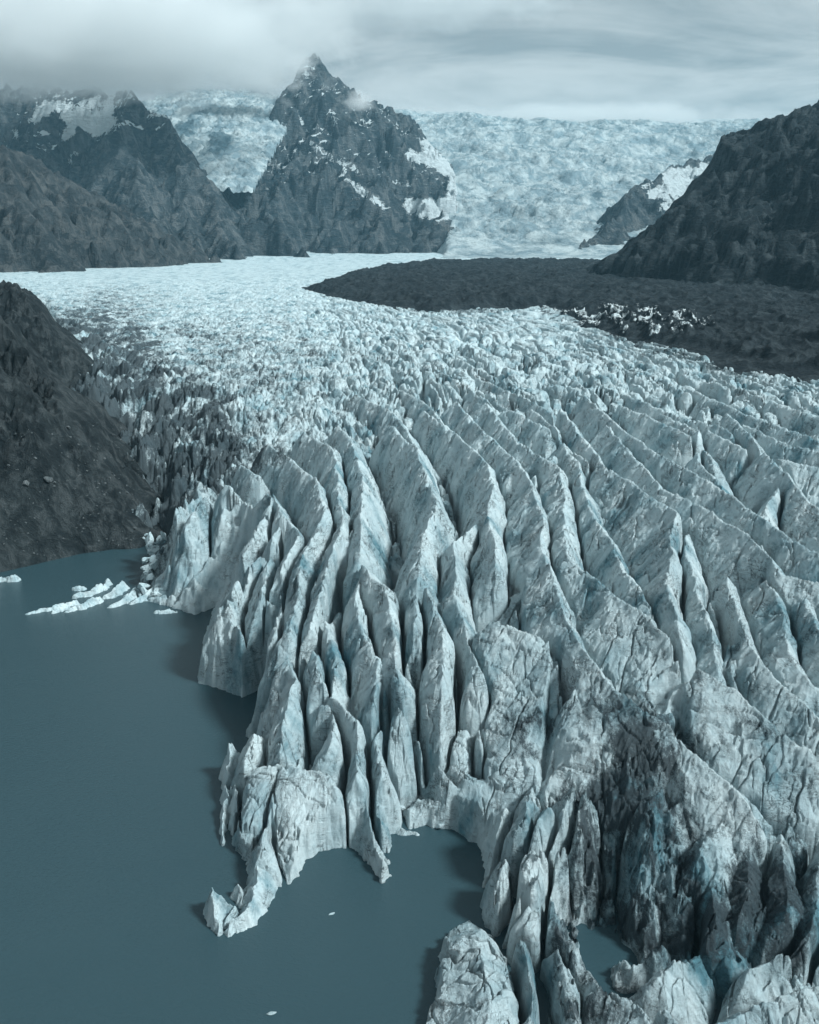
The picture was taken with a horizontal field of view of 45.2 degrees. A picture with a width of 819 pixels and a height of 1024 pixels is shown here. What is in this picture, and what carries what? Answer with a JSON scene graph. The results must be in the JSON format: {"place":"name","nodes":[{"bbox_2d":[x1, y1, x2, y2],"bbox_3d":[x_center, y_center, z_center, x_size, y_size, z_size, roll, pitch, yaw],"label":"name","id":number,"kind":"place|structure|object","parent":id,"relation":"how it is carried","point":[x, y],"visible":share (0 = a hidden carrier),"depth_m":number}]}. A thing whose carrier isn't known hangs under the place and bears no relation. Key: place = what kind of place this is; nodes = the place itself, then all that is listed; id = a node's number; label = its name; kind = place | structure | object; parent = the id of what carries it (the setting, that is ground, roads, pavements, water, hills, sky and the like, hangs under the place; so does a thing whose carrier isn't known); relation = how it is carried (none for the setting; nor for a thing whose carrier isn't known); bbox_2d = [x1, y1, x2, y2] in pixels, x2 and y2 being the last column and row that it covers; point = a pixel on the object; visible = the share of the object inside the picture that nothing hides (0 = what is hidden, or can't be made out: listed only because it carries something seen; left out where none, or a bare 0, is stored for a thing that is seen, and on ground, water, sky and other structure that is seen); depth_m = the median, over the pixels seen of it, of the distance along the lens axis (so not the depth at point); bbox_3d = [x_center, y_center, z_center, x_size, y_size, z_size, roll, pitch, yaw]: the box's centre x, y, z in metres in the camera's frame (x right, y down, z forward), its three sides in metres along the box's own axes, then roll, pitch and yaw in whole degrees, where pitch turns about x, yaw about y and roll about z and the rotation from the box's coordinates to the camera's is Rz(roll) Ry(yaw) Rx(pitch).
{"place":"outdoors","nodes":[
{"label":"outdoors","id":0,"kind":"place"},
{"bbox_2d":[0,280,167,571],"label":"lake bank","id":1,"kind":"structure","parent":0,"point":[46,360],"depth_m":327.52},
{"bbox_2d":[22,480,29,485],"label":"boulder","id":2,"kind":"object","parent":1,"relation":"on","point":[25,482],"visible":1,"depth_m":312.89},
{"bbox_2d":[44,476,52,482],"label":"boulder","id":3,"kind":"object","parent":1,"relation":"on","point":[48,479],"visible":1,"depth_m":316.27},
{"bbox_2d":[0,145,221,272],"bbox_3d":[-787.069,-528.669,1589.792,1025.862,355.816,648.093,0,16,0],"label":"scree slope","id":4,"kind":"structure","parent":0,"point":[50,221],"depth_m":1575.17},
{"bbox_2d":[0,83,309,259],"bbox_3d":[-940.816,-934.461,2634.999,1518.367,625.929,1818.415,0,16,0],"label":"snowy mountain","id":5,"kind":"structure","parent":0,"point":[133,154],"depth_m":2480.55},
{"bbox_2d":[142,88,286,192],"bbox_3d":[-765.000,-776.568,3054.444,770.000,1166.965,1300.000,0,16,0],"label":"hanging glacier","id":6,"kind":"object","parent":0,"point":[230,140],"visible":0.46,"depth_m":2946.17},
{"bbox_2d":[224,53,457,254],"bbox_3d":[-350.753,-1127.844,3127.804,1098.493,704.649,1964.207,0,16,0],"label":"peak","id":7,"kind":"structure","parent":0,"point":[348,170],"depth_m":2889.59},
{"bbox_2d":[0,540,722,1023],"bbox_3d":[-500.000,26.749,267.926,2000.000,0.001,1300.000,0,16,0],"label":"lake water","id":8,"kind":"structure","parent":0,"point":[120,728],"depth_m":159.13},
{"bbox_2d":[0,574,20,581],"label":"ice floe","id":9,"kind":"object","parent":8,"relation":"on","point":[14,578],"visible":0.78,"depth_m":289.47},
{"bbox_2d":[25,600,78,614],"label":"ice floe","id":10,"kind":"object","parent":8,"relation":"on","point":[60,607],"visible":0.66,"depth_m":267.83},
{"bbox_2d":[64,596,103,612],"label":"ice floe","id":11,"kind":"object","parent":8,"relation":"on","point":[92,601],"visible":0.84,"depth_m":270.12},
{"bbox_2d":[72,583,103,598],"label":"ice floe","id":12,"kind":"object","parent":8,"relation":"on","point":[97,588],"visible":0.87,"depth_m":279.92},
{"bbox_2d":[102,578,129,598],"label":"ice floe","id":13,"kind":"object","parent":8,"relation":"on","point":[119,589],"visible":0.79,"depth_m":280.40},
{"bbox_2d":[108,588,141,607],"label":"ice floe","id":14,"kind":"object","parent":8,"relation":"on","point":[134,593],"visible":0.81,"depth_m":274.58},
{"bbox_2d":[129,584,154,604],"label":"ice floe","id":15,"kind":"object","parent":8,"relation":"on","point":[140,599],"visible":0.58,"depth_m":274.46},
{"bbox_2d":[140,587,147,594],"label":"ice block","id":16,"kind":"object","parent":15,"relation":"on","point":[144,590],"depth_m":275.75},
{"bbox_2d":[152,588,158,596],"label":"ice block","id":17,"kind":"object","parent":8,"relation":"on","point":[155,590],"depth_m":275.17},
{"bbox_2d":[154,609,177,613],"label":"ice floe","id":18,"kind":"object","parent":8,"relation":"on","point":[168,611],"visible":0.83,"depth_m":265.60},
{"bbox_2d":[218,743,239,845],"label":"ice spire","id":19,"kind":"structure","parent":8,"relation":"in","point":[228,767],"depth_m":180.59},
{"bbox_2d":[230,884,244,908],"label":"iceberg","id":20,"kind":"object","parent":8,"relation":"on","point":[237,895],"visible":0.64,"depth_m":151.82},
{"bbox_2d":[203,865,277,936],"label":"glacier front ice pinnacle","id":21,"kind":"object","parent":8,"relation":"on","point":[220,913],"visible":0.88,"depth_m":148.14},
{"bbox_2d":[395,827,419,835],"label":"ice floe","id":22,"kind":"object","parent":8,"relation":"on","point":[401,832],"visible":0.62,"depth_m":168.73},
{"bbox_2d":[435,824,444,828],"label":"ice block","id":23,"kind":"object","parent":8,"relation":"on","point":[438,826],"depth_m":169.94},
{"bbox_2d":[0,252,818,1023],"bbox_3d":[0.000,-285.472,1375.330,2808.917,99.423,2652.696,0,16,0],"label":"glacier","id":24,"kind":"object","parent":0,"point":[526,600],"visible":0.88,"depth_m":207.27},
{"bbox_2d":[138,583,149,588],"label":"ice block","id":25,"kind":"object","parent":24,"relation":"on","point":[145,585],"depth_m":277.01},
{"bbox_2d":[140,564,151,570],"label":"ice block","id":26,"kind":"object","parent":24,"relation":"on","point":[145,567],"depth_m":285.62},
{"bbox_2d":[143,568,152,575],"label":"ice block","id":27,"kind":"object","parent":24,"relation":"on","point":[146,571],"depth_m":283.71},
{"bbox_2d":[145,540,151,548],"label":"ice block","id":28,"kind":"object","parent":24,"relation":"on","point":[148,545],"depth_m":296.26},
{"bbox_2d":[145,532,153,543],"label":"ice block","id":29,"kind":"structure","parent":24,"relation":"on","point":[149,537],"depth_m":300.65},
{"bbox_2d":[146,573,154,579],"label":"ice block","id":30,"kind":"object","parent":24,"relation":"on","point":[150,576],"depth_m":281.72},
{"bbox_2d":[148,545,158,554],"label":"ice block","id":31,"kind":"object","parent":24,"relation":"on","point":[154,549],"depth_m":294.77},
{"bbox_2d":[150,559,157,570],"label":"ice block","id":32,"kind":"object","parent":24,"relation":"on","point":[154,564],"depth_m":286.74},
{"bbox_2d":[160,531,166,540],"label":"ice block","id":33,"kind":"object","parent":24,"relation":"on","point":[163,535],"depth_m":301.85},
{"bbox_2d":[301,257,818,383],"bbox_3d":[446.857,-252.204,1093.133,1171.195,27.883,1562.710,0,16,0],"label":"moraine","id":34,"kind":"structure","parent":24,"relation":"on","point":[740,328],"depth_m":779.88},
{"bbox_2d":[0,0,818,119],"label":"sky","id":35,"kind":"structure","parent":0,"point":[551,59]},
{"bbox_2d":[394,109,761,258],"bbox_3d":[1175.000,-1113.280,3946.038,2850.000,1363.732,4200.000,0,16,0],"label":"icefall","id":36,"kind":"object","parent":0,"point":[542,187],"visible":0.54,"depth_m":3479.20},
{"bbox_2d":[578,154,713,248],"bbox_3d":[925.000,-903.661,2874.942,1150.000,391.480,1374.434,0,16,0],"label":"rock shoulder","id":37,"kind":"object","parent":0,"point":[644,204],"visible":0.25,"depth_m":2647.08},
{"bbox_2d":[570,100,818,290],"bbox_3d":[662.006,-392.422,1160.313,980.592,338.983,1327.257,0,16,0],"label":"rocky mountain","id":38,"kind":"structure","parent":0,"point":[744,208],"depth_m":1101.18}
]}

